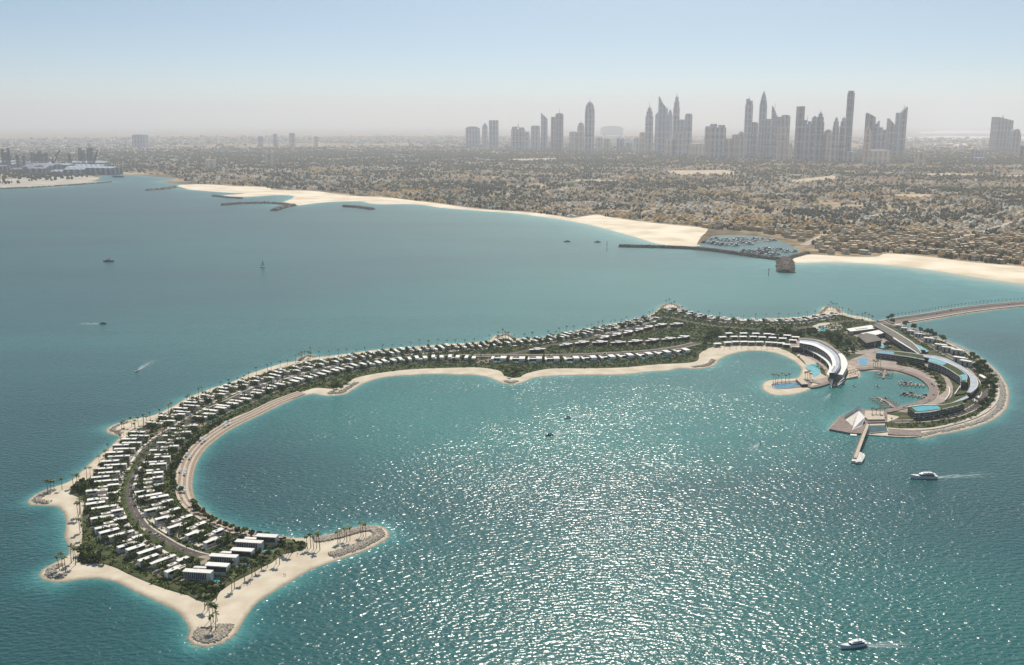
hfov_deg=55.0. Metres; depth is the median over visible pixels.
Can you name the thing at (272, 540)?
window
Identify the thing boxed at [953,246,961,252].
coastal house
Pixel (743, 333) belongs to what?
beach villa
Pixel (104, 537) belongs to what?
hedge
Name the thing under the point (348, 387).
rock armour
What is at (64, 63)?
sky
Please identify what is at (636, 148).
tower
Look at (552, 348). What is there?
shrubbery
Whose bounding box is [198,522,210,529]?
hedge
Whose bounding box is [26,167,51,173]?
port shed
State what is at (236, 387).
villa
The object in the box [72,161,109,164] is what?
port shed
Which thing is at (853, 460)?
sea platform
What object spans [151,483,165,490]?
hedge
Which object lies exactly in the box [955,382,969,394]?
roof lawn
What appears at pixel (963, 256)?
coastal house
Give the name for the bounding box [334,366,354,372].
villa
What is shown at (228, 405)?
villa
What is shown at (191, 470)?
boardwalk
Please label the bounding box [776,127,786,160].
tower
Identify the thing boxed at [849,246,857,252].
coastal house
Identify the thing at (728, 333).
beach villa
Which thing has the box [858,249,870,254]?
coastal house
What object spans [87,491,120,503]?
villa
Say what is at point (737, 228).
coastal house
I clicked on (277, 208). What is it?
breakwater
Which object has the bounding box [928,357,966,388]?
curved apartments
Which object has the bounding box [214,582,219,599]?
palm tree
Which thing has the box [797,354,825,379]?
pool deck
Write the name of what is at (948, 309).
causeway walk
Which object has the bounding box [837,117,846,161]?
tower
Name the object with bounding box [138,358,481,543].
terrace
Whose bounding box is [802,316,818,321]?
villa
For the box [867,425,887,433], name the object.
swimming pool
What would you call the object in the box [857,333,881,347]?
lodge
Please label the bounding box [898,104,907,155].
tower
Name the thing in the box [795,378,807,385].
islet pavilion
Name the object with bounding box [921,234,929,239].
coastal house
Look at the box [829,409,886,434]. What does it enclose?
point deck
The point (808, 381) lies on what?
islet terrace
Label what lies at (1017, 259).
coastal house
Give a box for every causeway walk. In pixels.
[875,301,1023,321]
[892,305,1023,325]
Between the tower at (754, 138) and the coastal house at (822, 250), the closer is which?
the coastal house at (822, 250)
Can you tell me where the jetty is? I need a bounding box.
[866,434,917,437]
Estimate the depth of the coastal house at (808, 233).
2171.39 m
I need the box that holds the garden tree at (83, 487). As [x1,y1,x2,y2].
[79,485,87,490]
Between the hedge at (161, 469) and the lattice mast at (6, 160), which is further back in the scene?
the lattice mast at (6, 160)
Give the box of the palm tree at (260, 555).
[258,553,264,569]
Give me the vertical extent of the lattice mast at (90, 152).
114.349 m
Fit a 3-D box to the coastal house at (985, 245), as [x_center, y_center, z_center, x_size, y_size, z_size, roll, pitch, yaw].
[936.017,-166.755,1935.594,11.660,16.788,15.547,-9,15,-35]
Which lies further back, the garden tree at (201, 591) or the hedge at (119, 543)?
the hedge at (119, 543)
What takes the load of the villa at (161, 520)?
on the terrace at (169, 524)
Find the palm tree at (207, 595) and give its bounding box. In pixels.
[204,593,210,609]
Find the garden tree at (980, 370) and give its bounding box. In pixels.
[976,368,983,373]
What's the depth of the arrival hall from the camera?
1187.88 m
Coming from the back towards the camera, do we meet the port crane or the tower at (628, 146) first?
the tower at (628, 146)
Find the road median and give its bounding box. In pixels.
[120,408,213,560]
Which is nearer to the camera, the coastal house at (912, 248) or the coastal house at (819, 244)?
the coastal house at (912, 248)
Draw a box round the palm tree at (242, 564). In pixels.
[239,563,245,581]
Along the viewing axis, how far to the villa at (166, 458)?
736.83 m
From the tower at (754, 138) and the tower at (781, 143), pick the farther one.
the tower at (754, 138)
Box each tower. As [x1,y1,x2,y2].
[132,134,148,146]
[205,160,216,168]
[258,136,262,146]
[264,152,273,165]
[273,134,277,146]
[289,133,294,146]
[314,136,317,145]
[465,126,479,146]
[482,123,487,146]
[489,120,498,148]
[511,124,524,149]
[525,132,528,149]
[531,126,539,148]
[541,113,547,149]
[551,117,554,149]
[555,108,562,151]
[569,131,576,150]
[577,122,583,150]
[584,102,594,152]
[596,137,602,150]
[600,126,622,134]
[604,138,609,150]
[616,138,623,150]
[625,142,631,151]
[633,138,639,152]
[639,132,644,151]
[644,106,652,153]
[654,112,657,151]
[657,96,667,153]
[665,139,672,155]
[667,109,672,138]
[672,95,679,138]
[673,133,683,155]
[679,119,684,152]
[684,114,691,153]
[688,143,703,156]
[704,126,709,156]
[708,124,725,158]
[725,138,731,158]
[731,135,738,157]
[737,131,745,158]
[744,97,752,155]
[751,122,757,155]
[757,91,766,157]
[764,119,771,157]
[770,106,777,156]
[773,117,782,157]
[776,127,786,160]
[781,115,789,143]
[786,143,791,159]
[793,106,804,160]
[802,117,811,160]
[810,116,816,159]
[814,112,823,159]
[822,129,831,160]
[831,117,838,161]
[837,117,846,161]
[844,152,854,161]
[845,91,854,151]
[862,113,875,158]
[862,126,871,163]
[870,150,890,164]
[873,121,879,149]
[878,127,882,149]
[882,129,887,149]
[886,118,895,154]
[893,113,901,155]
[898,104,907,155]
[914,152,925,166]
[970,150,985,156]
[970,157,986,161]
[989,116,1013,150]
[1007,129,1020,151]
[1019,146,1023,161]
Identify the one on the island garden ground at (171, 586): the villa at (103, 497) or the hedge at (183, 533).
the hedge at (183, 533)
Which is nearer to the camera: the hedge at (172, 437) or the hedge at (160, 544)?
the hedge at (160, 544)
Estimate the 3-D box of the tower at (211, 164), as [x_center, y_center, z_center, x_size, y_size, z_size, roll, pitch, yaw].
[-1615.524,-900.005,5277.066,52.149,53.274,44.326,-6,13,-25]
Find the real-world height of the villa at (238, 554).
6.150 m
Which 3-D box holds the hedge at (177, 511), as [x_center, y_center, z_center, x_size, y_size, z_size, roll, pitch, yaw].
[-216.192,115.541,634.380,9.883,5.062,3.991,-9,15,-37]
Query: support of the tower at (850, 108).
on the mainland ground at (15, 134)
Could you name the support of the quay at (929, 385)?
on the island ground at (243, 598)
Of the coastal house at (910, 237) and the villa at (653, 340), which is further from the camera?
the coastal house at (910, 237)
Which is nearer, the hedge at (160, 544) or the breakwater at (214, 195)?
the hedge at (160, 544)
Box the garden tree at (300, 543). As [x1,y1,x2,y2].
[298,541,305,546]
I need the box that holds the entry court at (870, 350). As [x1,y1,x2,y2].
[843,331,889,353]
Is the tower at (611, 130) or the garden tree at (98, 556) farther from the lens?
the tower at (611, 130)
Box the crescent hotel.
[792,339,840,381]
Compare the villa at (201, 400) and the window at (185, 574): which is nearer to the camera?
the window at (185, 574)
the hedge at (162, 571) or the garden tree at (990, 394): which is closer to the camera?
the hedge at (162, 571)
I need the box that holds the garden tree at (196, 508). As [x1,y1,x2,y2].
[193,505,200,510]
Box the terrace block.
[876,350,924,364]
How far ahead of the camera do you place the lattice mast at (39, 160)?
5244.33 m
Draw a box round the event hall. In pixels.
[860,330,884,337]
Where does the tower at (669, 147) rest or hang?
on the mainland ground at (15, 134)
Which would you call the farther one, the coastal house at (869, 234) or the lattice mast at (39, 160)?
the lattice mast at (39, 160)
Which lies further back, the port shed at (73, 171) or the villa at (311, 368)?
the port shed at (73, 171)
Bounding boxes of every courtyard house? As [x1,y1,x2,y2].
[907,330,915,333]
[914,333,922,336]
[923,337,934,342]
[934,343,947,349]
[941,346,953,352]
[951,348,964,355]
[953,356,968,362]
[959,359,975,366]
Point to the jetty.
(892, 436)
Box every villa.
[86,483,120,496]
[86,500,119,513]
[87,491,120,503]
[90,508,126,524]
[90,517,132,534]
[91,475,123,485]
[95,467,125,477]
[96,527,137,542]
[102,459,131,469]
[106,451,136,461]
[110,534,152,553]
[112,444,141,454]
[121,438,149,446]
[123,543,167,557]
[130,431,157,440]
[132,476,162,489]
[133,483,163,498]
[134,469,163,480]
[134,492,168,508]
[134,552,178,568]
[136,460,166,471]
[138,499,173,517]
[145,453,170,462]
[146,420,176,428]
[147,507,180,526]
[149,445,179,454]
[153,556,199,578]
[155,437,184,447]
[158,413,187,422]
[158,514,192,535]
[160,431,191,440]
[170,424,198,433]
[174,407,198,416]
[174,521,206,542]
[179,562,234,584]
[184,401,208,410]
[187,398,214,405]
[190,412,219,421]
[192,528,234,549]
[200,393,228,400]
[203,406,229,416]
[209,547,258,568]
[214,402,241,410]
[216,387,237,395]
[223,384,250,391]
[229,397,253,405]
[234,533,281,553]
[238,379,261,387]
[239,391,265,400]
[252,376,276,383]
[253,387,273,395]
[266,383,287,391]
[269,370,290,380]
[278,368,302,376]
[278,379,302,387]
[292,365,314,372]
[293,375,313,383]
[304,362,326,369]
[313,372,329,379]
[319,359,339,366]
[321,368,341,376]
[334,356,352,364]
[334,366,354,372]
[347,354,366,361]
[350,362,369,369]
[367,360,381,367]
[377,350,396,357]
[381,358,397,365]
[394,347,409,355]
[398,357,411,363]
[408,346,423,354]
[415,355,427,362]
[424,346,439,352]
[430,355,443,361]
[439,343,453,351]
[446,354,460,361]
[453,344,467,350]
[462,355,475,361]
[469,343,482,349]
[482,342,496,348]
[491,356,506,362]
[495,339,512,346]
[509,356,524,362]
[510,339,524,345]
[522,338,539,344]
[528,356,541,362]
[529,347,544,352]
[536,337,554,343]
[545,356,560,362]
[548,334,566,340]
[560,343,572,347]
[563,332,577,339]
[563,356,580,362]
[568,331,588,337]
[574,340,589,345]
[580,355,598,362]
[583,328,600,335]
[592,340,607,345]
[596,327,610,333]
[599,354,617,361]
[600,335,609,340]
[606,327,620,331]
[608,324,628,329]
[611,332,621,338]
[611,341,625,345]
[616,353,635,360]
[623,330,633,335]
[625,320,643,325]
[628,339,642,344]
[635,328,643,332]
[635,352,654,359]
[641,316,660,321]
[644,325,653,329]
[645,338,658,343]
[654,350,672,356]
[655,323,666,327]
[662,337,674,341]
[666,307,675,311]
[670,322,683,326]
[673,348,690,355]
[677,335,689,340]
[685,311,693,316]
[695,313,704,319]
[704,315,719,320]
[713,342,721,346]
[719,316,732,322]
[723,341,731,344]
[724,332,732,335]
[731,341,739,344]
[737,317,746,322]
[739,332,747,335]
[739,341,747,344]
[747,341,754,344]
[751,318,763,323]
[755,341,762,344]
[758,336,766,339]
[765,318,779,323]
[779,318,795,323]
[792,317,809,322]
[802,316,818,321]
[813,315,829,318]
[821,313,837,318]
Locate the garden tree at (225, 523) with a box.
[221,521,229,527]
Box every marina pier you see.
[869,397,899,406]
[875,369,893,377]
[898,382,924,386]
[899,391,925,398]
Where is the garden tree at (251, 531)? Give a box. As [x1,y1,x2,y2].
[248,530,254,535]
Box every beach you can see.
[178,184,707,245]
[793,253,1023,283]
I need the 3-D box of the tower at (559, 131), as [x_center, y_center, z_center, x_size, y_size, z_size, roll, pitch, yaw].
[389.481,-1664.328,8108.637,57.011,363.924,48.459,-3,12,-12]
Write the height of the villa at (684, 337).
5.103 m
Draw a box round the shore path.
[888,325,999,429]
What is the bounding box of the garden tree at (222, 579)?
[219,576,227,584]
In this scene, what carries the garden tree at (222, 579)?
on the island garden ground at (171, 586)
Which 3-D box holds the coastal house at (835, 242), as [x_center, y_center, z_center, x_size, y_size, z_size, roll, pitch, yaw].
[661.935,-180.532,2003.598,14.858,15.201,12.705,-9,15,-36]
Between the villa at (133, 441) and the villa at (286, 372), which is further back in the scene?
the villa at (286, 372)
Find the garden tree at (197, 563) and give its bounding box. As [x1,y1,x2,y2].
[192,561,200,568]
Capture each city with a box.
[0,135,1023,153]
[0,145,1023,265]
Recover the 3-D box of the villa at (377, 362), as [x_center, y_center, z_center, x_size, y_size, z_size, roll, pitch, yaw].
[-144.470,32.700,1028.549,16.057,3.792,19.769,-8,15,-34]
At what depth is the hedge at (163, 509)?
637.45 m
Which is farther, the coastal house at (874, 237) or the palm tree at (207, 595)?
the coastal house at (874, 237)
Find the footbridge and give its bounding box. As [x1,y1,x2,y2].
[853,423,869,458]
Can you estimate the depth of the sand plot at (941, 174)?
4780.52 m
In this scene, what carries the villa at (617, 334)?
on the terrace at (643, 332)
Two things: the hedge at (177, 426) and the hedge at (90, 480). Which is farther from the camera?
the hedge at (177, 426)
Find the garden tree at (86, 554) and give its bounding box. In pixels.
[83,550,91,557]
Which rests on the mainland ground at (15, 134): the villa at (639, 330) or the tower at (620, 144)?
the tower at (620, 144)
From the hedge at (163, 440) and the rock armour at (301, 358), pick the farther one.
the rock armour at (301, 358)
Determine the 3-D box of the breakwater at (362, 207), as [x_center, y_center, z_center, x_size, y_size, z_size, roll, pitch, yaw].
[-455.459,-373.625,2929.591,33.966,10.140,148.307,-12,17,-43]
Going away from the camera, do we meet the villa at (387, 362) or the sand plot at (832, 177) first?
the villa at (387, 362)
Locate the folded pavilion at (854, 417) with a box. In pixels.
[844,405,864,429]
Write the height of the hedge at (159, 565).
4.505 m
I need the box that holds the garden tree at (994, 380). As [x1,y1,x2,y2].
[990,377,998,383]
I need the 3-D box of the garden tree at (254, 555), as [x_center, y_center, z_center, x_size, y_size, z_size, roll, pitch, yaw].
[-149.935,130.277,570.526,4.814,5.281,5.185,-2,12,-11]
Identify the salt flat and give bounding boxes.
[907,136,1023,140]
[917,130,1023,132]
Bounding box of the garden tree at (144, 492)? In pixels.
[139,490,146,495]
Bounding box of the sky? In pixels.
[0,0,1023,126]
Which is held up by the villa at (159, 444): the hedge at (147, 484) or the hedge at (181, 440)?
the hedge at (181, 440)
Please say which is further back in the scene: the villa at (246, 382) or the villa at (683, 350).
the villa at (683, 350)
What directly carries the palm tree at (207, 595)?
on the island ground at (243, 598)
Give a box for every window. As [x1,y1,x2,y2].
[101,529,118,535]
[151,496,167,500]
[184,572,205,579]
[206,566,225,571]
[211,557,231,563]
[232,551,250,556]
[236,542,256,548]
[256,537,274,542]
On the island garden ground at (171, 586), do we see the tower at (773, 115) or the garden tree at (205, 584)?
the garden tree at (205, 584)
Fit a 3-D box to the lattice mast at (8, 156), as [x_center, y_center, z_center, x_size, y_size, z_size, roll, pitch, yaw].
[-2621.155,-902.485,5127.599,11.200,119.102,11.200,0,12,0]
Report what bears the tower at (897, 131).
on the mainland ground at (15, 134)
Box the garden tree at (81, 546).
[75,544,85,553]
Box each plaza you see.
[789,338,848,383]
[845,352,952,412]
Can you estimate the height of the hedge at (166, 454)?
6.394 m
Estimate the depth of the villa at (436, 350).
1090.92 m
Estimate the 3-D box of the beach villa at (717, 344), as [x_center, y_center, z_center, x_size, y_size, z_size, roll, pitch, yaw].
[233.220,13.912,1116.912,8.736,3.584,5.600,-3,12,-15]
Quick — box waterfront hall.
[829,353,847,387]
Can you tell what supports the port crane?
on the mainland ground at (15, 134)
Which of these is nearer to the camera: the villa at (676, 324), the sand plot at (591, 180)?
the villa at (676, 324)
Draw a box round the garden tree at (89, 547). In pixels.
[85,544,93,551]
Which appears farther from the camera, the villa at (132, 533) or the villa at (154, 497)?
the villa at (154, 497)
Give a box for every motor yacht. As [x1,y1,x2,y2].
[841,638,867,648]
[910,471,937,478]
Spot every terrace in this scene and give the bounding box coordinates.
[87,322,645,577]
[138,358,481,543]
[483,353,680,363]
[567,340,682,348]
[607,326,678,340]
[692,316,839,323]
[771,379,811,388]
[864,411,884,420]
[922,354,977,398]
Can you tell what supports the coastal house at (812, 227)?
on the mainland ground at (15, 134)
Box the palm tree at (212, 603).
[208,601,215,621]
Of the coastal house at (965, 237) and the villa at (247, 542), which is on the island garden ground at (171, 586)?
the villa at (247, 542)
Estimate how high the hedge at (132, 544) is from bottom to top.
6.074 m
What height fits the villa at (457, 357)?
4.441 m
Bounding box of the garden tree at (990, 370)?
[985,367,992,373]
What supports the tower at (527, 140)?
on the mainland ground at (15, 134)
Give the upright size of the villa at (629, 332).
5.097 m
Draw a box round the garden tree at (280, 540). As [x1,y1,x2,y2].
[278,537,285,545]
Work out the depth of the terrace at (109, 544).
786.70 m
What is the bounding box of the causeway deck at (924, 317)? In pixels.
[877,302,1023,324]
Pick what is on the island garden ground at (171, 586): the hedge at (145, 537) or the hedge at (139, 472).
the hedge at (145, 537)
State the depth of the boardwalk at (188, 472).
770.28 m
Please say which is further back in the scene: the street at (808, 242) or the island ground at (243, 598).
the street at (808, 242)
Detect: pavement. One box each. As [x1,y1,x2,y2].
[135,421,209,554]
[210,342,692,406]
[274,344,696,383]
[887,322,981,419]
[888,320,990,422]
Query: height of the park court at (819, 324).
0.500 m
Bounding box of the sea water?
[0,126,1023,664]
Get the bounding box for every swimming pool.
[773,382,798,388]
[806,364,820,376]
[857,357,867,365]
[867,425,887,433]
[916,344,927,351]
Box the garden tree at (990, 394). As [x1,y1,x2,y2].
[988,391,994,399]
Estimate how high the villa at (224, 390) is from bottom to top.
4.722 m
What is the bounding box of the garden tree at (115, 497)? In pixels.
[110,495,119,501]
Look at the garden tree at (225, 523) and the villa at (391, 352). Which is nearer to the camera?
the garden tree at (225, 523)
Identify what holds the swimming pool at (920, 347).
on the island garden ground at (171, 586)
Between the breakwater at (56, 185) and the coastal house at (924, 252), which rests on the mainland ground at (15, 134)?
the coastal house at (924, 252)
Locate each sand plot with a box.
[510,158,556,160]
[576,179,615,181]
[669,170,739,174]
[790,175,835,181]
[888,194,930,196]
[922,173,976,175]
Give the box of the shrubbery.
[70,308,997,596]
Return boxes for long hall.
[873,324,921,353]
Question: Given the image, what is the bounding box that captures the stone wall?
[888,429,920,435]
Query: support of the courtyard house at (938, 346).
on the island garden ground at (171, 586)
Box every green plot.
[563,180,577,184]
[928,185,959,187]
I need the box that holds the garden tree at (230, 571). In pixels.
[226,568,232,574]
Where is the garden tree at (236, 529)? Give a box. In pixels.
[234,526,239,532]
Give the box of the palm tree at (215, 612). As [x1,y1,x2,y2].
[212,609,218,629]
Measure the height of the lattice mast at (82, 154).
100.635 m
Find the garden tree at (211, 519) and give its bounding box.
[209,516,217,521]
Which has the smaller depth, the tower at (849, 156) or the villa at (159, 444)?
the villa at (159, 444)
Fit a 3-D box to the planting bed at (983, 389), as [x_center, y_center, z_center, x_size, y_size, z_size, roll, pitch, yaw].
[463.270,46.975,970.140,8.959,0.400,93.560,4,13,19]
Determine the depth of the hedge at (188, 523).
612.28 m
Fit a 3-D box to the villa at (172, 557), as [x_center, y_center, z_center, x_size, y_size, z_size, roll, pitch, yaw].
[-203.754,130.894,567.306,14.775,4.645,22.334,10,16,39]
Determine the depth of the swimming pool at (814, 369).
1010.73 m
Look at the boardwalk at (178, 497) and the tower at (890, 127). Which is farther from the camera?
the tower at (890, 127)
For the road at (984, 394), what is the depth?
880.74 m
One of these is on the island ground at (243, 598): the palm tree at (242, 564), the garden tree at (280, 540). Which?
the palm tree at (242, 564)
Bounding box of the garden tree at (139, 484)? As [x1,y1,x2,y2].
[136,481,143,487]
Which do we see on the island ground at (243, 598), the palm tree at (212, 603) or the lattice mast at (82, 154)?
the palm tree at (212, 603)
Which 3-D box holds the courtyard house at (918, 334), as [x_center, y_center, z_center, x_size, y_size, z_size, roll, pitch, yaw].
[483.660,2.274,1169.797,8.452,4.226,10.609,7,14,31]
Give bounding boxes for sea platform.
[851,452,864,463]
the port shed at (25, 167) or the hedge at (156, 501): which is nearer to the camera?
the hedge at (156, 501)
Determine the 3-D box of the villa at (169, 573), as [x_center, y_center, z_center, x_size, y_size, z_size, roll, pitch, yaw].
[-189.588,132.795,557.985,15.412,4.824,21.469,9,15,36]
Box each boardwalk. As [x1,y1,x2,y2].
[175,391,298,536]
[178,392,298,536]
[180,392,301,539]
[183,393,301,538]
[186,393,303,538]
[188,393,304,537]
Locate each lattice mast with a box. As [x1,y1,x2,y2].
[0,149,4,164]
[4,152,7,164]
[6,148,10,164]
[15,155,19,167]
[30,152,33,162]
[37,151,41,162]
[44,152,48,162]
[81,151,84,163]
[86,148,89,163]
[89,148,92,163]
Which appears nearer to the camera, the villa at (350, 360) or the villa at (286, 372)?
the villa at (286, 372)
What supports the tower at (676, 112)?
on the mainland ground at (15, 134)
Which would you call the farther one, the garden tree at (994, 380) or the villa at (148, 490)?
the garden tree at (994, 380)
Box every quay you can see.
[807,381,833,388]
[845,365,857,379]
[857,367,937,412]
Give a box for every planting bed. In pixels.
[815,362,825,375]
[844,334,858,342]
[847,343,866,349]
[876,347,897,349]
[896,362,945,394]
[974,370,987,391]
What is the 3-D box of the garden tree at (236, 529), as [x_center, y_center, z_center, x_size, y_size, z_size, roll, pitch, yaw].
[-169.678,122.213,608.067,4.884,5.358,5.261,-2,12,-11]
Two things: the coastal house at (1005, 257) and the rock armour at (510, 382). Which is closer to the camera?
the rock armour at (510, 382)
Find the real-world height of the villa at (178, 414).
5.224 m
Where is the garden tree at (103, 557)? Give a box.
[99,555,105,562]
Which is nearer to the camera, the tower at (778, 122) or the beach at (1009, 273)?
the beach at (1009, 273)
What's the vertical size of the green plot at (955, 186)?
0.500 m
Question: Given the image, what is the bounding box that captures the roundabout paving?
[199,555,209,564]
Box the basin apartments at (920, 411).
[907,400,964,418]
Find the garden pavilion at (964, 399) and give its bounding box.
[954,396,968,401]
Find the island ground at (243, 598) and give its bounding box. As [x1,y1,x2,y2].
[27,304,1023,647]
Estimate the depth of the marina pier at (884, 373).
993.96 m
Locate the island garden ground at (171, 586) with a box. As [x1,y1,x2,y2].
[69,308,994,601]
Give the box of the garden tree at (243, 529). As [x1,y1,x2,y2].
[239,527,247,532]
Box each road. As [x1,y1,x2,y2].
[115,408,206,557]
[126,415,206,556]
[210,343,697,407]
[503,303,1023,354]
[888,321,988,421]
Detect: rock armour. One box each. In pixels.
[31,488,54,504]
[43,562,67,579]
[109,421,130,433]
[187,623,238,646]
[297,354,316,360]
[314,525,390,559]
[328,382,358,394]
[495,334,515,337]
[504,380,518,383]
[660,303,681,309]
[691,359,715,367]
[819,306,842,313]
[894,326,1009,438]
[899,306,1022,324]
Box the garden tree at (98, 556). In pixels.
[93,553,101,559]
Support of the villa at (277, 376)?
on the terrace at (109, 544)
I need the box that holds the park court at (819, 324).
[813,323,841,330]
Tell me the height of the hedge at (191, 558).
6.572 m
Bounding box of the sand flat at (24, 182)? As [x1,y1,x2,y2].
[0,176,99,187]
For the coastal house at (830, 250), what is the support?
on the mainland ground at (15, 134)
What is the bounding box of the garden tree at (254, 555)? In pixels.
[250,553,257,558]
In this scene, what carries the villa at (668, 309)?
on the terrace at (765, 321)
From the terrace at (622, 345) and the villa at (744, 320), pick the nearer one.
the terrace at (622, 345)
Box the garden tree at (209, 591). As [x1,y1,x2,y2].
[205,589,212,593]
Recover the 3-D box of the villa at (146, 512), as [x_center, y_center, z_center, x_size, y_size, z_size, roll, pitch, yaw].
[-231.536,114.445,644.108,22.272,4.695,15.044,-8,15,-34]
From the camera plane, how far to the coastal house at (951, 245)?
1973.80 m
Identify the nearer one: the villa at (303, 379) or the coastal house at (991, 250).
the villa at (303, 379)
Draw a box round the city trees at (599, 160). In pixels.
[0,143,1023,263]
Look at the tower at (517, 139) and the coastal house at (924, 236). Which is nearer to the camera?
the coastal house at (924, 236)
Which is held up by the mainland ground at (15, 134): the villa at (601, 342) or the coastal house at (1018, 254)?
the coastal house at (1018, 254)
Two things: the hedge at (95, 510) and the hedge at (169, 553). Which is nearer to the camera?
the hedge at (169, 553)
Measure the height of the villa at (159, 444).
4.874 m
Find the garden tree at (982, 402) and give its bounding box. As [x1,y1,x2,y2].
[977,399,986,407]
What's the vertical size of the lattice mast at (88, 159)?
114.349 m
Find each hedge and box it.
[83,504,102,512]
[87,513,100,521]
[88,477,100,484]
[91,507,109,514]
[92,468,107,475]
[93,480,107,487]
[94,516,113,525]
[96,472,112,478]
[100,533,116,541]
[101,525,116,530]
[106,490,121,498]
[107,485,121,491]
[107,500,122,507]
[112,531,128,541]
[112,538,127,548]
[113,468,127,473]
[115,516,129,524]
[122,522,139,531]
[125,539,139,547]
[125,549,141,559]
[129,478,144,483]
[130,488,146,494]
[133,468,145,474]
[135,496,147,503]
[135,534,150,542]
[136,461,149,467]
[140,551,153,558]
[141,453,155,458]
[141,557,154,569]
[142,474,157,477]
[142,481,155,486]
[145,464,159,469]
[147,422,158,427]
[147,542,163,548]
[149,456,163,460]
[149,499,162,505]
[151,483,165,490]
[153,467,165,472]
[154,438,168,441]
[155,558,170,568]
[156,506,169,513]
[157,448,167,453]
[159,452,173,457]
[159,566,172,577]
[161,500,175,506]
[162,431,174,435]
[162,551,177,557]
[166,513,180,523]
[167,434,181,438]
[169,424,182,428]
[169,508,183,514]
[172,437,185,442]
[174,564,190,576]
[175,427,186,431]
[177,528,192,537]
[178,432,191,436]
[180,521,193,528]
[181,556,194,564]
[183,516,195,522]
[185,426,198,430]
[195,416,205,421]
[196,535,208,543]
[197,527,211,537]
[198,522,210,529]
[203,396,212,402]
[206,413,216,418]
[216,533,230,544]
[238,384,246,388]
[242,393,252,397]
[252,392,261,396]
[264,387,273,392]
[276,384,285,388]
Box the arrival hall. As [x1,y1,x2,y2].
[847,325,875,334]
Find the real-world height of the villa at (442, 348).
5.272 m
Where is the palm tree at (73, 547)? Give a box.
[71,546,77,564]
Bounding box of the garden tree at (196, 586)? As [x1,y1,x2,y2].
[191,583,200,590]
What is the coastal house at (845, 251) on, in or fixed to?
on the mainland ground at (15, 134)
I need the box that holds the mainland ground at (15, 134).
[0,129,1023,266]
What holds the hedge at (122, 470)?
on the island garden ground at (171, 586)
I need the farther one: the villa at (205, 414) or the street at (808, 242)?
the street at (808, 242)
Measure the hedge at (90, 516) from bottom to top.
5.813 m
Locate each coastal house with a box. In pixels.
[708,222,714,228]
[734,225,740,230]
[747,225,754,230]
[768,228,775,234]
[784,231,790,237]
[797,232,805,239]
[797,236,804,241]
[806,230,812,237]
[809,226,818,230]
[814,241,823,248]
[818,249,826,252]
[824,241,831,245]
[827,248,834,253]
[831,227,838,232]
[832,240,841,245]
[833,245,841,250]
[841,243,848,247]
[842,235,852,242]
[842,248,849,254]
[847,240,855,246]
[849,230,855,236]
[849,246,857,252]
[854,227,860,233]
[856,242,864,249]
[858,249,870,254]
[866,232,875,238]
[868,245,874,251]
[871,235,878,240]
[874,245,881,252]
[882,243,891,249]
[887,230,894,236]
[890,235,900,241]
[894,247,902,252]
[901,245,907,251]
[907,235,916,239]
[907,245,916,252]
[918,250,929,254]
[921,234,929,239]
[924,238,932,244]
[927,248,936,253]
[934,227,941,232]
[937,249,948,256]
[947,252,957,257]
[948,243,954,248]
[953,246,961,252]
[960,235,969,242]
[960,253,966,259]
[969,252,979,260]
[976,249,983,254]
[983,243,990,248]
[983,255,989,261]
[986,247,995,253]
[1002,255,1008,262]
[1003,243,1012,247]
[1012,248,1021,252]
[1012,252,1022,259]
[1012,257,1021,263]
[1014,235,1023,242]
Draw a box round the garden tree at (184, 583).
[180,580,188,586]
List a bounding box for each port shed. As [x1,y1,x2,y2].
[0,165,7,172]
[22,165,43,172]
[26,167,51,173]
[36,164,62,169]
[43,163,74,168]
[50,170,63,173]
[63,168,86,174]
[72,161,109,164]
[76,164,110,165]
[77,166,122,174]
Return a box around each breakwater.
[0,181,111,188]
[146,186,176,190]
[212,194,242,198]
[221,201,294,205]
[270,203,297,210]
[342,205,374,209]
[619,244,778,259]
[775,256,795,272]
[788,251,810,258]
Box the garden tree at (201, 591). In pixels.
[197,588,204,593]
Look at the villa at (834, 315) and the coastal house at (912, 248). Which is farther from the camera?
the coastal house at (912, 248)
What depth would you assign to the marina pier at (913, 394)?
919.95 m
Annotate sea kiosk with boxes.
[856,452,863,461]
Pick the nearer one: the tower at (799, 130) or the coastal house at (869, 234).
the coastal house at (869, 234)
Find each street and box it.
[801,207,908,244]
[957,219,1021,238]
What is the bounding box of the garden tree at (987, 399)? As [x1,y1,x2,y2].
[983,397,990,402]
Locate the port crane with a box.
[51,149,59,162]
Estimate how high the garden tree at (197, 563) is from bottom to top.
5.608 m
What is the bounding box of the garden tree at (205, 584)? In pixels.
[201,581,207,587]
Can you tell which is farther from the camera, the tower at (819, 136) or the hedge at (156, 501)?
the tower at (819, 136)
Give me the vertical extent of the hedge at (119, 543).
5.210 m
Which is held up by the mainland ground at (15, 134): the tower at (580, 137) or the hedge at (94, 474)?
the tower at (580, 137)
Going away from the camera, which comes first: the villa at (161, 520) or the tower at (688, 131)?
the villa at (161, 520)
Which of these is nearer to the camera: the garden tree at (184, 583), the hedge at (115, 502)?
the garden tree at (184, 583)
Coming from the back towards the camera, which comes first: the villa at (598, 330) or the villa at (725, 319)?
the villa at (725, 319)
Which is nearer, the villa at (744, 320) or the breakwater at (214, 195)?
the villa at (744, 320)
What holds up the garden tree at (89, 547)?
on the island garden ground at (171, 586)
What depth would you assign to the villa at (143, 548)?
577.63 m

